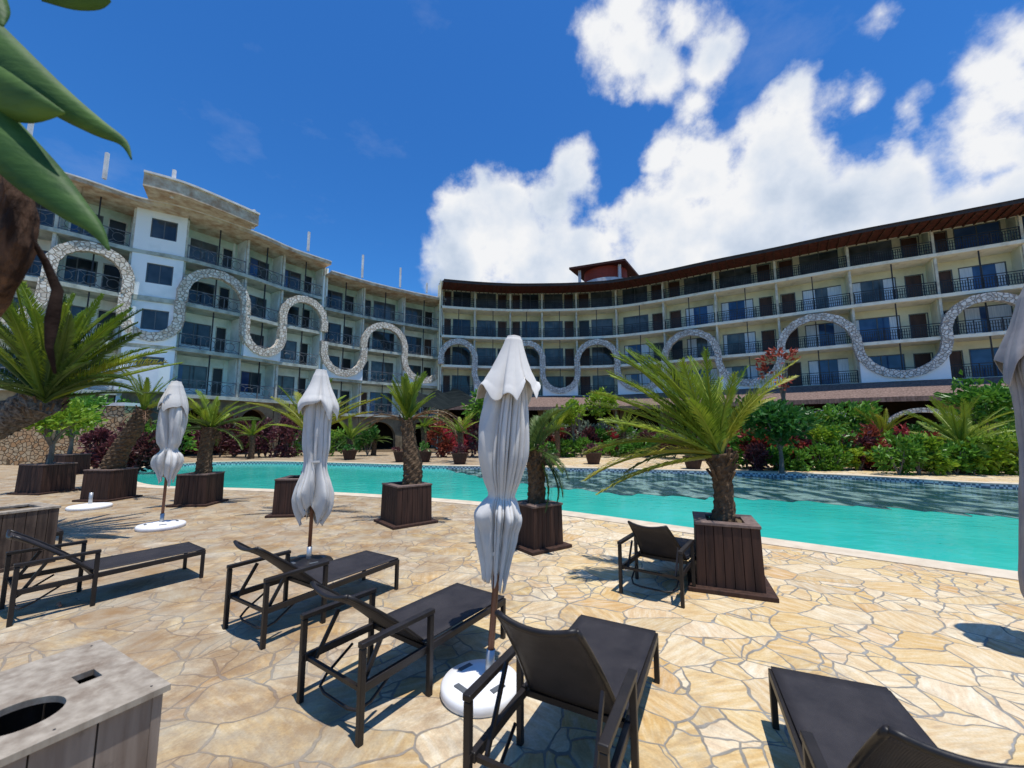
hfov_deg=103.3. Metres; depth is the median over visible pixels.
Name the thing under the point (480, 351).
window
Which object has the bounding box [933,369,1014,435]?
leafy tree
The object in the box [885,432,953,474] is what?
garden shrub
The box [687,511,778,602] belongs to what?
planter
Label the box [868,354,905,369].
window
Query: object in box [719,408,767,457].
garden shrub
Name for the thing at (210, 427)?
potted palm
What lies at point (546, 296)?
window
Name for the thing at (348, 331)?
door
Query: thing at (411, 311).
window
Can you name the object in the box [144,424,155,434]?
garden shrub
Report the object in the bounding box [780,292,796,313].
door
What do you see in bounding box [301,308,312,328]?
door
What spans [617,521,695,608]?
sun lounger
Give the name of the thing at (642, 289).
window
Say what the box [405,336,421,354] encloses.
window
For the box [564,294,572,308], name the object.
door
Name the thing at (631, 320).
window
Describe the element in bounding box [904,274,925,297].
door
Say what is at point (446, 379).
door
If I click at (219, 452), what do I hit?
garden shrub
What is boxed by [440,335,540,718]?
closed umbrella
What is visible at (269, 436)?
garden shrub
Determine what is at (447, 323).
door
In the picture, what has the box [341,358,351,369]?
door
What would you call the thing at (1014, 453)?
garden shrub
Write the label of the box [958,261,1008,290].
window
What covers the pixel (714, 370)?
window
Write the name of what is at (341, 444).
garden shrub
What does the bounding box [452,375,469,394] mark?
window
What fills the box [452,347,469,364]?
window
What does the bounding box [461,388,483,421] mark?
leafy tree
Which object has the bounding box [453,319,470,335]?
window
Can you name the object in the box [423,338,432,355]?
door
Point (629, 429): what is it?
garden shrub
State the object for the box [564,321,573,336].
door
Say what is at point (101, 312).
door
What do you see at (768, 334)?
door
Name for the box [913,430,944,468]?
garden shrub
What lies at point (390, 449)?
garden soil
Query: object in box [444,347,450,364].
door
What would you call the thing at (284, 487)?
planter
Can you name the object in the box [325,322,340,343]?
window
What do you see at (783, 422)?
leafy tree
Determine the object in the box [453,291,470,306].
window
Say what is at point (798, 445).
garden shrub
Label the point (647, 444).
garden shrub
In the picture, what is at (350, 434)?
garden palm
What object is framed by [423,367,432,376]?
door
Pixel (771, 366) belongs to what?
door
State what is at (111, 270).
door
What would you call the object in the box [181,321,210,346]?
window
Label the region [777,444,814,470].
garden shrub
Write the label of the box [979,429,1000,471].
garden shrub
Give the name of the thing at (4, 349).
window
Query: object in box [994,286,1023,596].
closed umbrella
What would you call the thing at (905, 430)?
garden shrub
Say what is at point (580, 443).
garden shrub
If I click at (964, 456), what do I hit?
garden shrub
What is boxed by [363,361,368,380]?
door
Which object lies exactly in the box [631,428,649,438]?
garden shrub
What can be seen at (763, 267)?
door
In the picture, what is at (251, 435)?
garden palm
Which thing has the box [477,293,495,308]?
window
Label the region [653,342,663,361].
door
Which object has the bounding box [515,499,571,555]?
planter
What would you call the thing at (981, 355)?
window
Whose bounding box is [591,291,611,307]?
window
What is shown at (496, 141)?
sky
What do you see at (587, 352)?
door
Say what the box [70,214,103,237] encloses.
window
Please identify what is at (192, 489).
planter
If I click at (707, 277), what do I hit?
window
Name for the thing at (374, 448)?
garden palm
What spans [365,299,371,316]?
door
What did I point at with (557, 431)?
garden palm
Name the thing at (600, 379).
window
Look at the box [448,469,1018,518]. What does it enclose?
wall
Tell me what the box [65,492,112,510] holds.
umbrella base
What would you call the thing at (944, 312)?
door
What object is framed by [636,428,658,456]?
garden shrub
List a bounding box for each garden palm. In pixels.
[230,416,274,458]
[331,414,369,449]
[355,423,392,455]
[414,407,439,450]
[430,410,478,451]
[543,404,576,457]
[601,407,635,454]
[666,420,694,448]
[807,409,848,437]
[853,405,915,439]
[903,394,1018,473]
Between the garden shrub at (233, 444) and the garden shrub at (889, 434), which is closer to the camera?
the garden shrub at (889, 434)
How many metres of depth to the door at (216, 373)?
29.18 m
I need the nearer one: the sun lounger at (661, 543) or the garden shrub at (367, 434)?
the sun lounger at (661, 543)
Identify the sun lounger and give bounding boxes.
[0,529,205,627]
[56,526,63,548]
[222,540,398,649]
[296,581,505,747]
[462,610,659,767]
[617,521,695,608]
[768,666,1023,767]
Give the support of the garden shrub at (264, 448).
on the paved deck
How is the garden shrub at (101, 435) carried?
on the paved deck
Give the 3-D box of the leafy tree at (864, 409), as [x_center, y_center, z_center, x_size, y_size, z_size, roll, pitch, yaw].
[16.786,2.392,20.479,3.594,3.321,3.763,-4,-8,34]
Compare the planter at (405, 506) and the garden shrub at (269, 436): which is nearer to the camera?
the planter at (405, 506)
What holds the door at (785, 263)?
in the hotel wing at (911, 316)
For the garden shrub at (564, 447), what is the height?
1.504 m
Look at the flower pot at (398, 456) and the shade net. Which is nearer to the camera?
the flower pot at (398, 456)
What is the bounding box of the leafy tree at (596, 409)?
[583,386,617,454]
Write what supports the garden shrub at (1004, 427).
on the paved deck
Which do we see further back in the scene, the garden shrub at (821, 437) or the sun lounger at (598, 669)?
the garden shrub at (821, 437)
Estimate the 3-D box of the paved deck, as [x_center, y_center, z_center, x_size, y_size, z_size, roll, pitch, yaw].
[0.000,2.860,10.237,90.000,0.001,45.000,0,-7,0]
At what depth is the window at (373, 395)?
39.25 m
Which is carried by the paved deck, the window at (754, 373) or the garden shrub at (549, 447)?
the garden shrub at (549, 447)
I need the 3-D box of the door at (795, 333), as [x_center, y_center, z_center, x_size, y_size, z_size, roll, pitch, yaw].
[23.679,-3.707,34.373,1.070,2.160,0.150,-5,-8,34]
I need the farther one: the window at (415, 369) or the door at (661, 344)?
the window at (415, 369)
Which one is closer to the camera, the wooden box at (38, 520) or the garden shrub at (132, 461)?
the wooden box at (38, 520)
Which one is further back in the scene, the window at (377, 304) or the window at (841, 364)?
the window at (377, 304)
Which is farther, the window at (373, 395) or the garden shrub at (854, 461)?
the window at (373, 395)
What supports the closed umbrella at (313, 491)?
on the paved deck
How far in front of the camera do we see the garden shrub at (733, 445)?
18.18 m
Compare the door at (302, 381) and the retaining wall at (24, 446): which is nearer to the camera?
the retaining wall at (24, 446)
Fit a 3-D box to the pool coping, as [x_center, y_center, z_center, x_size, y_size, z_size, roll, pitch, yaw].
[-0.094,3.358,14.408,37.316,0.042,13.631,-3,-7,25]
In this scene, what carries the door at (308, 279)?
in the hotel wing at (216, 288)
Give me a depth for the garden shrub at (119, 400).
22.31 m
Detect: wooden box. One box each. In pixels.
[0,502,60,572]
[0,639,170,767]
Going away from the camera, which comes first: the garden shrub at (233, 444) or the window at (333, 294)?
the garden shrub at (233, 444)
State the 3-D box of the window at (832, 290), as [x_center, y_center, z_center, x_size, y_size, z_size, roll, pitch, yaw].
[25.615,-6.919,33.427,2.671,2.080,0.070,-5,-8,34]
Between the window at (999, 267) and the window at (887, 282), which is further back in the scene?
the window at (887, 282)
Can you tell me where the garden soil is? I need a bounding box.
[301,447,684,452]
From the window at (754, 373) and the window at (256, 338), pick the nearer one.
the window at (256, 338)
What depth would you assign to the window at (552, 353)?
43.20 m
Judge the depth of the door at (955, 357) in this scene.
29.05 m
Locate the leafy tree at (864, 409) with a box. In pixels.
[814,399,892,443]
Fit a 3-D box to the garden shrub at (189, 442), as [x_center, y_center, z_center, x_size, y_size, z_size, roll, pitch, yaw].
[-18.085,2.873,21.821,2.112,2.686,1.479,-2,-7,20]
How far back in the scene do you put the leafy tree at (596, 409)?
28.70 m
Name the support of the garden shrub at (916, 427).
on the paved deck
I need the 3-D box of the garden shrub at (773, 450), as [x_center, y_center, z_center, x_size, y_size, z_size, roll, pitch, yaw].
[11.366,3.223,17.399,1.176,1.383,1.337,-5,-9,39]
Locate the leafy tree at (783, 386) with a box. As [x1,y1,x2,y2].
[755,347,800,404]
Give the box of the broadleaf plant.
[0,0,131,373]
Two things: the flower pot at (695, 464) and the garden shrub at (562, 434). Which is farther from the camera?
the garden shrub at (562, 434)
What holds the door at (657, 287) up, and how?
in the hotel wing at (911, 316)
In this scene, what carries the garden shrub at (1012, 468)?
on the paved deck
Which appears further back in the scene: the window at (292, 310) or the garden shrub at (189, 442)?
the window at (292, 310)
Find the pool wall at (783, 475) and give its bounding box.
[139,462,1017,488]
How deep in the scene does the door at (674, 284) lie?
40.09 m
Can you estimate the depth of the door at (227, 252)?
30.25 m
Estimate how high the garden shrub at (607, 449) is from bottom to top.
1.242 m
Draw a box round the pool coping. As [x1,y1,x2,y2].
[137,461,1018,580]
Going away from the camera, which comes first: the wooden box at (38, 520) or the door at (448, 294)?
the wooden box at (38, 520)
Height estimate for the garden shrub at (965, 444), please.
1.518 m
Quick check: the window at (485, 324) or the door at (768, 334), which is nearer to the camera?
the door at (768, 334)
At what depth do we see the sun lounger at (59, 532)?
5.46 m
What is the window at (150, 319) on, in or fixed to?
in the hotel wing at (216, 288)
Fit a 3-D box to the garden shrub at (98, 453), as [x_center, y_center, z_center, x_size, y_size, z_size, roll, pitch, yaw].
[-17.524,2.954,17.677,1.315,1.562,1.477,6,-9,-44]
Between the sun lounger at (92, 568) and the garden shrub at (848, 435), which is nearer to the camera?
the sun lounger at (92, 568)
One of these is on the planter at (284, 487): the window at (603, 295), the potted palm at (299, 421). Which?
the potted palm at (299, 421)
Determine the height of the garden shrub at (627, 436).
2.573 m
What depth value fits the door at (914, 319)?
30.28 m
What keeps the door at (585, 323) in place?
in the hotel wing at (911, 316)
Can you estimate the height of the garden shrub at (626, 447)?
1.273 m
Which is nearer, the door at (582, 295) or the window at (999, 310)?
the window at (999, 310)
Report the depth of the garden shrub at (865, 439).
17.43 m
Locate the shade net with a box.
[415,388,482,409]
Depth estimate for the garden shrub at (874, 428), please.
17.47 m
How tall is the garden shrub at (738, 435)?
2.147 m
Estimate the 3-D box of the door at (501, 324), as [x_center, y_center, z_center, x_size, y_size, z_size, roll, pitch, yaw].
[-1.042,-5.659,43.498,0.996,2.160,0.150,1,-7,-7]
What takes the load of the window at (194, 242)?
in the hotel wing at (216, 288)
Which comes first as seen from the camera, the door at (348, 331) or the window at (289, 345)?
the window at (289, 345)
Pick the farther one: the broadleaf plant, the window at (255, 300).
the window at (255, 300)
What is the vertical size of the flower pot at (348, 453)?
0.932 m
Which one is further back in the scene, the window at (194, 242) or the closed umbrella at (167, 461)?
the window at (194, 242)
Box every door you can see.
[97,309,116,340]
[100,263,120,292]
[107,218,127,245]
[210,367,222,395]
[214,326,230,352]
[217,286,229,309]
[221,247,232,268]
[297,377,308,395]
[299,342,310,364]
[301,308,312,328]
[303,275,314,293]
[339,390,350,413]
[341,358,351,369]
[342,326,352,345]
[344,295,354,312]
[360,392,367,413]
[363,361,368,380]
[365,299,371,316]
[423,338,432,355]
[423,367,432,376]
[424,311,433,327]
[442,318,450,334]
[443,375,449,391]
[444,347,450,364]
[445,291,451,305]
[498,294,506,308]
[498,321,506,336]
[513,295,519,307]
[513,322,519,335]
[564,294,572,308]
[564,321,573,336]
[565,348,573,365]
[565,376,573,386]
[578,293,588,307]
[579,320,589,336]
[580,376,590,394]
[581,348,589,365]
[651,284,661,300]
[652,313,662,330]
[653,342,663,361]
[668,280,679,297]
[669,310,680,328]
[671,340,682,359]
[756,263,770,281]
[759,296,773,316]
[761,329,776,351]
[764,364,774,374]
[777,259,793,278]
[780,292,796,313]
[783,328,799,349]
[785,362,802,385]
[900,236,920,257]
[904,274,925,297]
[908,312,930,338]
[913,352,932,367]
[933,230,948,252]
[938,269,954,293]
[943,310,959,334]
[949,350,965,377]
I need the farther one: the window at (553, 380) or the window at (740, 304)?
the window at (553, 380)
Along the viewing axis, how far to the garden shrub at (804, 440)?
17.81 m
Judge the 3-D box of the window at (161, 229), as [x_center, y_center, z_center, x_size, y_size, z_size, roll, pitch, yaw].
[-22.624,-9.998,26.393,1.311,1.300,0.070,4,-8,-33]
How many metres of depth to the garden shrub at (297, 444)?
27.58 m
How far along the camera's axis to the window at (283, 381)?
33.48 m
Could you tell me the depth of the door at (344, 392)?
37.14 m
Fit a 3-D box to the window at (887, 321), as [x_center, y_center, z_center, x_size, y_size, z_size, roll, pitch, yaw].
[28.338,-4.136,31.397,2.687,2.080,0.070,-4,-8,29]
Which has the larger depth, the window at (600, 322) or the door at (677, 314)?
the window at (600, 322)
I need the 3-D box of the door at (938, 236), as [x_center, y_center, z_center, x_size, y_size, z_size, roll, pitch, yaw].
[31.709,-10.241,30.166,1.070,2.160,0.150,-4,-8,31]
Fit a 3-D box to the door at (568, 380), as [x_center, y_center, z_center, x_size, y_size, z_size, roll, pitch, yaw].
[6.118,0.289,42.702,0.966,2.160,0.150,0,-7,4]
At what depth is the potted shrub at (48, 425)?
11.19 m
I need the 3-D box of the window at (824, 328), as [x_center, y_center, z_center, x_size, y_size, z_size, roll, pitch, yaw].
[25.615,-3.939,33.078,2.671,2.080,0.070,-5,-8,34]
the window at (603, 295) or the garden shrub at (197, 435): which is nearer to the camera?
the garden shrub at (197, 435)
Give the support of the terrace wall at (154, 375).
on the paved deck
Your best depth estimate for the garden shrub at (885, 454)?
15.55 m
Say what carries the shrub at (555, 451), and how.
on the paved deck
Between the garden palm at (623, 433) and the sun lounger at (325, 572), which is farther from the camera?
the garden palm at (623, 433)
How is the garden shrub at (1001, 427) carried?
on the paved deck
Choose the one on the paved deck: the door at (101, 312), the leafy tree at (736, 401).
the leafy tree at (736, 401)
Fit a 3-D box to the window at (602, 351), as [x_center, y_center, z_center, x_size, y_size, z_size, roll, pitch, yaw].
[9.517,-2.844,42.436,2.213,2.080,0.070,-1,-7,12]
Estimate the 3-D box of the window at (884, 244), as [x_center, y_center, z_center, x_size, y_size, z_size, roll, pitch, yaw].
[28.338,-10.096,32.095,2.687,2.080,0.070,-4,-8,29]
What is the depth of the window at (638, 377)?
40.90 m
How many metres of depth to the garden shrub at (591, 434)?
27.97 m
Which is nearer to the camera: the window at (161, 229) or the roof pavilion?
the window at (161, 229)
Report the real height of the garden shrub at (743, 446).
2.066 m
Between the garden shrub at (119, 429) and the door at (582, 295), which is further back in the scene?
the door at (582, 295)
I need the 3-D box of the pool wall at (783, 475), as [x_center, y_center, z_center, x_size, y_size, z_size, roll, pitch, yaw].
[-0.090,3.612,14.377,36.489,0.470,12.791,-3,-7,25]
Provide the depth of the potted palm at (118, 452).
10.03 m
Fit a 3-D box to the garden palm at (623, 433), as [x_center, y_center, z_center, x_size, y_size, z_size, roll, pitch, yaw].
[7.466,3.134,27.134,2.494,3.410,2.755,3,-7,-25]
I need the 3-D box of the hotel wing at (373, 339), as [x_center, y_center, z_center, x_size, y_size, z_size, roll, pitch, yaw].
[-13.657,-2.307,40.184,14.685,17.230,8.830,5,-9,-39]
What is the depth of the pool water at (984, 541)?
8.85 m
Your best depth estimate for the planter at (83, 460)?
15.72 m
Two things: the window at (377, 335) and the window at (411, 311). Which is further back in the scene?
the window at (411, 311)
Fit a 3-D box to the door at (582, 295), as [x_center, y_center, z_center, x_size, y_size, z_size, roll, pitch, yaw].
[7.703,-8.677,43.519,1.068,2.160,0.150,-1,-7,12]
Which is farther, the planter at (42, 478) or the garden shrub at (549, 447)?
the garden shrub at (549, 447)
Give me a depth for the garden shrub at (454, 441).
26.05 m
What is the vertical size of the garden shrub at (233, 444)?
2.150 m
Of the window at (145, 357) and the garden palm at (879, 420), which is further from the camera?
the window at (145, 357)
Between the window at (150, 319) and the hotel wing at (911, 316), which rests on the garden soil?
the hotel wing at (911, 316)
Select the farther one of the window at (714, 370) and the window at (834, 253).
the window at (714, 370)
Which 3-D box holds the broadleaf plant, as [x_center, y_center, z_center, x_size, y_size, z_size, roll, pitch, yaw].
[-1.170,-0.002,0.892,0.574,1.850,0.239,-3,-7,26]
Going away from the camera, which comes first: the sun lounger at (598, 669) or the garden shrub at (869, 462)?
the sun lounger at (598, 669)
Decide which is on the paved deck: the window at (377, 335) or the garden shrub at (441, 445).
the garden shrub at (441, 445)
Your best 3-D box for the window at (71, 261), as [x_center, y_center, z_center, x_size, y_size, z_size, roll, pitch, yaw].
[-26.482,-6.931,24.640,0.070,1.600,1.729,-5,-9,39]
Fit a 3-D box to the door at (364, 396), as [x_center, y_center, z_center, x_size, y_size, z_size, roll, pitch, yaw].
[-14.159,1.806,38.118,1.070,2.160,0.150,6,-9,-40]
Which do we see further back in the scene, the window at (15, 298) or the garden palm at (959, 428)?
the window at (15, 298)
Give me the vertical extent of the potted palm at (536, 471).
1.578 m
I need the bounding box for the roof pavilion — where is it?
[569,259,638,281]
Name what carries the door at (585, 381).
in the hotel wing at (911, 316)
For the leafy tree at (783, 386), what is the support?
on the paved deck
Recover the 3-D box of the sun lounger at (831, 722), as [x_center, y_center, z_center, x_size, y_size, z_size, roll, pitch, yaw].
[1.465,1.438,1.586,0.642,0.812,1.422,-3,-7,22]
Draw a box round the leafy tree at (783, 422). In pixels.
[739,399,822,473]
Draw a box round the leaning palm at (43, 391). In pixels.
[0,281,182,439]
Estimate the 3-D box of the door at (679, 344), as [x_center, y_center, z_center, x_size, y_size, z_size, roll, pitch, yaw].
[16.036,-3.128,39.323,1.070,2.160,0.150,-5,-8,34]
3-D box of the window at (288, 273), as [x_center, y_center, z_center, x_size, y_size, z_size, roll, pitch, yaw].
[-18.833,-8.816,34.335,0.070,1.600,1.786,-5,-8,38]
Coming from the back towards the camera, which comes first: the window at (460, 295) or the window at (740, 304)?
the window at (460, 295)
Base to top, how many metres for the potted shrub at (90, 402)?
2.570 m
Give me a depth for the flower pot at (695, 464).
17.79 m
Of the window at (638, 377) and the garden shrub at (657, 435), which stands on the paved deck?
the garden shrub at (657, 435)
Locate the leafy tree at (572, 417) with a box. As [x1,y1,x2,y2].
[558,396,586,456]
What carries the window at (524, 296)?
in the hotel wing at (911, 316)
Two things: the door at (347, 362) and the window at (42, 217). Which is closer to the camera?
the window at (42, 217)
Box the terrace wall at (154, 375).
[89,365,170,428]
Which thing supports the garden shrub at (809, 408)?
on the paved deck
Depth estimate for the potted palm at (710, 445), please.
4.59 m
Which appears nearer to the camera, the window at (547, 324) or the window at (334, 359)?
the window at (334, 359)
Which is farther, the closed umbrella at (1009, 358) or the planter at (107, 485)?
the planter at (107, 485)
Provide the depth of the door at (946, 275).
29.77 m
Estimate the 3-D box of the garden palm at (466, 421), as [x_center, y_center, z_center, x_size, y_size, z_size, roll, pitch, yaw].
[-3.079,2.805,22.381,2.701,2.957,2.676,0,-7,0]
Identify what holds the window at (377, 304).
in the hotel wing at (373, 339)
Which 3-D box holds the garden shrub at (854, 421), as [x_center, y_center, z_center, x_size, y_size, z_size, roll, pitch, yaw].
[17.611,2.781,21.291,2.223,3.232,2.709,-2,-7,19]
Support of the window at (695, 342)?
in the hotel wing at (911, 316)
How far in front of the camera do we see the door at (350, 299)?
38.15 m
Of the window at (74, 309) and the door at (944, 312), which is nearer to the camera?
the window at (74, 309)
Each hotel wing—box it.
[0,123,331,455]
[288,255,445,449]
[426,198,1023,449]
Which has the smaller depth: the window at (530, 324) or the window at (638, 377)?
the window at (638, 377)
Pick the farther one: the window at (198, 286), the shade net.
the shade net
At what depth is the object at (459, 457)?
20.49 m
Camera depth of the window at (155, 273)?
26.02 m
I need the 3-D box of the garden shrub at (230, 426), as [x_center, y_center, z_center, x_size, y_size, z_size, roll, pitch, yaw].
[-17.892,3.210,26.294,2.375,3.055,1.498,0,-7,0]
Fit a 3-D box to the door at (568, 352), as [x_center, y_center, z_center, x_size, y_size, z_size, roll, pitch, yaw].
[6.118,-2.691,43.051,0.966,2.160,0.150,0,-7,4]
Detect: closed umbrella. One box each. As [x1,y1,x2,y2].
[134,381,188,531]
[290,369,338,567]
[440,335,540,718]
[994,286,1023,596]
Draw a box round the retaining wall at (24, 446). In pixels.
[0,402,140,466]
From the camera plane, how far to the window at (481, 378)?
42.61 m
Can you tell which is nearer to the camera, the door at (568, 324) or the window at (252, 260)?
the window at (252, 260)
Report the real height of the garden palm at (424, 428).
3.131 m
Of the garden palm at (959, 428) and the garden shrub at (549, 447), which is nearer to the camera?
the garden palm at (959, 428)
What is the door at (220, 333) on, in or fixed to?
in the hotel wing at (216, 288)
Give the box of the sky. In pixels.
[4,0,1023,296]
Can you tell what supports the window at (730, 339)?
in the hotel wing at (911, 316)
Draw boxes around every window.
[0,349,20,377]
[13,297,23,308]
[26,250,47,275]
[35,202,53,226]
[62,304,91,323]
[64,255,97,285]
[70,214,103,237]
[136,356,164,364]
[140,309,168,330]
[145,263,173,285]
[150,218,177,241]
[177,364,207,388]
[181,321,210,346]
[188,281,214,306]
[189,238,217,264]
[240,371,260,393]
[248,294,266,317]
[249,257,268,280]
[250,333,263,347]
[277,375,294,395]
[281,340,296,359]
[284,269,300,290]
[287,306,298,325]
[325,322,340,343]
[327,290,342,310]
[328,355,339,366]
[332,389,337,397]
[369,392,391,413]
[371,361,392,382]
[372,331,393,351]
[373,301,394,320]
[405,307,421,325]
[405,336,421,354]
[409,365,420,374]
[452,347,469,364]
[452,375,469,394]
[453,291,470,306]
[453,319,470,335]
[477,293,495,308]
[477,320,495,336]
[477,348,495,365]
[478,376,485,382]
[522,294,538,307]
[522,321,538,335]
[524,349,538,364]
[544,294,562,308]
[544,321,562,336]
[545,348,562,365]
[546,376,563,387]
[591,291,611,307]
[591,319,612,335]
[592,347,613,365]
[593,375,614,394]
[622,286,646,304]
[623,314,647,333]
[624,343,649,363]
[625,373,650,384]
[684,274,711,294]
[685,304,713,326]
[687,336,714,357]
[688,368,717,390]
[719,266,751,288]
[721,298,754,321]
[723,331,756,354]
[725,365,758,378]
[799,250,838,274]
[802,285,842,310]
[805,323,846,347]
[808,358,849,384]
[848,240,892,265]
[852,277,897,303]
[856,315,901,342]
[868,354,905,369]
[952,221,1002,249]
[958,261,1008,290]
[963,304,1012,333]
[968,347,1002,377]
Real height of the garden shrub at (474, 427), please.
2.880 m
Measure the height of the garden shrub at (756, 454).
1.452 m
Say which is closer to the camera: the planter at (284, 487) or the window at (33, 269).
the planter at (284, 487)
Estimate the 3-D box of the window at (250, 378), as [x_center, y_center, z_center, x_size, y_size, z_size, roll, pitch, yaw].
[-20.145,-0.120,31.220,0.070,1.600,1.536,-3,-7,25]
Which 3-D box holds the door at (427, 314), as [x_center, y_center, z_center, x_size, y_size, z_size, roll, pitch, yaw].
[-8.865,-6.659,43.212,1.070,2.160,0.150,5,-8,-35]
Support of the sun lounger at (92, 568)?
on the paved deck
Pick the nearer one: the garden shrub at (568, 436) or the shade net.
the garden shrub at (568, 436)
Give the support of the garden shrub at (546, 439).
on the paved deck
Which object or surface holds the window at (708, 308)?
in the hotel wing at (911, 316)
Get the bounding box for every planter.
[7,462,80,494]
[45,453,91,474]
[72,467,142,501]
[166,471,228,506]
[265,475,309,517]
[374,481,437,529]
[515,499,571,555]
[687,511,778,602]
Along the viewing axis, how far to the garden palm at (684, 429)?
24.43 m
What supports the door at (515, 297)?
in the hotel wing at (911, 316)
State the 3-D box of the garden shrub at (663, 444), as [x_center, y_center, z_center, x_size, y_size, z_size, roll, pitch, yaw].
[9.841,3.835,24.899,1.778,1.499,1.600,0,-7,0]
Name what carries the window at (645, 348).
in the hotel wing at (911, 316)
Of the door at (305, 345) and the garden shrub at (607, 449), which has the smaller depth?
the garden shrub at (607, 449)
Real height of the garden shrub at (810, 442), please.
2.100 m
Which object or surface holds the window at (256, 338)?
in the hotel wing at (216, 288)
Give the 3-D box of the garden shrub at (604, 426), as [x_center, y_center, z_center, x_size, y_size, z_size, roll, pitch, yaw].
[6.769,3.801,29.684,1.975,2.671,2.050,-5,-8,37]
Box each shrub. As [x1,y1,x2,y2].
[22,397,108,463]
[54,392,113,453]
[77,425,113,468]
[90,434,118,468]
[106,422,144,462]
[116,387,136,402]
[127,429,155,472]
[132,429,159,472]
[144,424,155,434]
[178,416,197,453]
[186,417,220,453]
[198,419,239,456]
[220,412,250,456]
[223,424,259,456]
[243,420,276,456]
[258,412,295,456]
[273,417,302,457]
[289,433,302,455]
[329,427,346,455]
[336,433,363,453]
[352,424,379,455]
[427,415,452,457]
[442,422,473,453]
[463,413,479,456]
[532,428,553,448]
[539,441,564,452]
[542,427,565,444]
[545,441,559,464]
[554,438,576,457]
[563,427,585,453]
[570,435,594,456]
[576,421,597,450]
[579,426,601,442]
[591,441,613,455]
[595,425,611,454]
[596,421,617,439]
[601,426,620,455]
[603,439,630,456]
[614,425,636,438]
[617,439,644,456]
[619,425,634,452]
[630,437,658,456]
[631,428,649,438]
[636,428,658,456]
[646,426,669,457]
[657,435,679,458]
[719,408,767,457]
[726,426,743,458]
[727,428,766,468]
[735,424,771,451]
[742,440,772,470]
[763,437,803,467]
[764,445,793,470]
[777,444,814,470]
[790,401,827,424]
[791,436,811,463]
[792,431,826,468]
[801,440,837,470]
[808,424,846,467]
[819,423,862,465]
[820,440,853,470]
[822,412,855,442]
[840,430,877,469]
[840,446,876,469]
[843,420,890,469]
[863,431,929,474]
[866,443,898,470]
[874,429,902,468]
[881,422,922,470]
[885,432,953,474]
[906,420,941,436]
[911,432,960,474]
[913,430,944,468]
[934,413,1016,435]
[937,439,991,474]
[948,435,1009,474]
[965,433,1018,474]
[972,419,1016,437]
[977,427,1018,474]
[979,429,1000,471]
[1002,437,1018,471]
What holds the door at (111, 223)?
in the hotel wing at (216, 288)
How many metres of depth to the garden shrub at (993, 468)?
15.37 m
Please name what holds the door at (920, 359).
in the hotel wing at (911, 316)
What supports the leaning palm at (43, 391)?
on the paved deck
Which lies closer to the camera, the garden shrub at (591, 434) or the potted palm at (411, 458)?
the potted palm at (411, 458)
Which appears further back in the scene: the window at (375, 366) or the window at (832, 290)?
the window at (375, 366)
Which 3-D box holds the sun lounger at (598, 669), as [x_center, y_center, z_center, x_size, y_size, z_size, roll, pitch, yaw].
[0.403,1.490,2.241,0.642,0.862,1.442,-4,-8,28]
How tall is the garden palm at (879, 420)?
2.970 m
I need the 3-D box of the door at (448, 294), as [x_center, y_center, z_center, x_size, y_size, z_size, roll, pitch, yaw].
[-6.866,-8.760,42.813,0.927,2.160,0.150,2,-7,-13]
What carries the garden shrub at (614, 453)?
on the paved deck
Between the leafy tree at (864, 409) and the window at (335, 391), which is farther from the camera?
the window at (335, 391)
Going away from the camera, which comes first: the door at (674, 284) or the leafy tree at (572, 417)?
the leafy tree at (572, 417)
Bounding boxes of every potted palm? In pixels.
[98,366,176,468]
[149,389,260,473]
[247,378,381,476]
[356,371,462,484]
[526,403,574,511]
[581,338,797,521]
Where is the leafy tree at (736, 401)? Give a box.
[730,392,788,427]
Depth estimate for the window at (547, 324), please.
43.55 m
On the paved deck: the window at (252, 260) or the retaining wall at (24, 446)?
the retaining wall at (24, 446)
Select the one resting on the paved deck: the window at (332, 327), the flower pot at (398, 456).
the flower pot at (398, 456)
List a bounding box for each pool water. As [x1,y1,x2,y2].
[137,464,1018,570]
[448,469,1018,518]
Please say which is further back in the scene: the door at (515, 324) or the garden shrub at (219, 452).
the door at (515, 324)
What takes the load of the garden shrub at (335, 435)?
on the paved deck
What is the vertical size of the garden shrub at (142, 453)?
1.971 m
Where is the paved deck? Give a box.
[0,452,1023,767]
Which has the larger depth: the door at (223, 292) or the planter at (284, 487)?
the door at (223, 292)
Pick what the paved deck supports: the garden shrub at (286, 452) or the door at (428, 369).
the garden shrub at (286, 452)
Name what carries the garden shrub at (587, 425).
on the paved deck
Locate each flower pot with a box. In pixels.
[342,444,360,459]
[391,446,402,461]
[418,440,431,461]
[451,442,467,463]
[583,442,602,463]
[682,455,701,468]
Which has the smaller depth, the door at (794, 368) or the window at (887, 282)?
the window at (887, 282)
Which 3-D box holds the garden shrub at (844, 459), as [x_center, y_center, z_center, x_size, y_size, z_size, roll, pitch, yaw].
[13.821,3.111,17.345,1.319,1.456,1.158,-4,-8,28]
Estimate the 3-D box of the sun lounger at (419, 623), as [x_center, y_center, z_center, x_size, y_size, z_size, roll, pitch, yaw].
[-0.681,1.626,2.889,0.642,0.742,1.421,-5,-8,35]
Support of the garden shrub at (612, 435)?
on the paved deck
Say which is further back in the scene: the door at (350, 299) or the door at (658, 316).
the door at (658, 316)
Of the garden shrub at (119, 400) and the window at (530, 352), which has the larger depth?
the window at (530, 352)
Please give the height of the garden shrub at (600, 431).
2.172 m

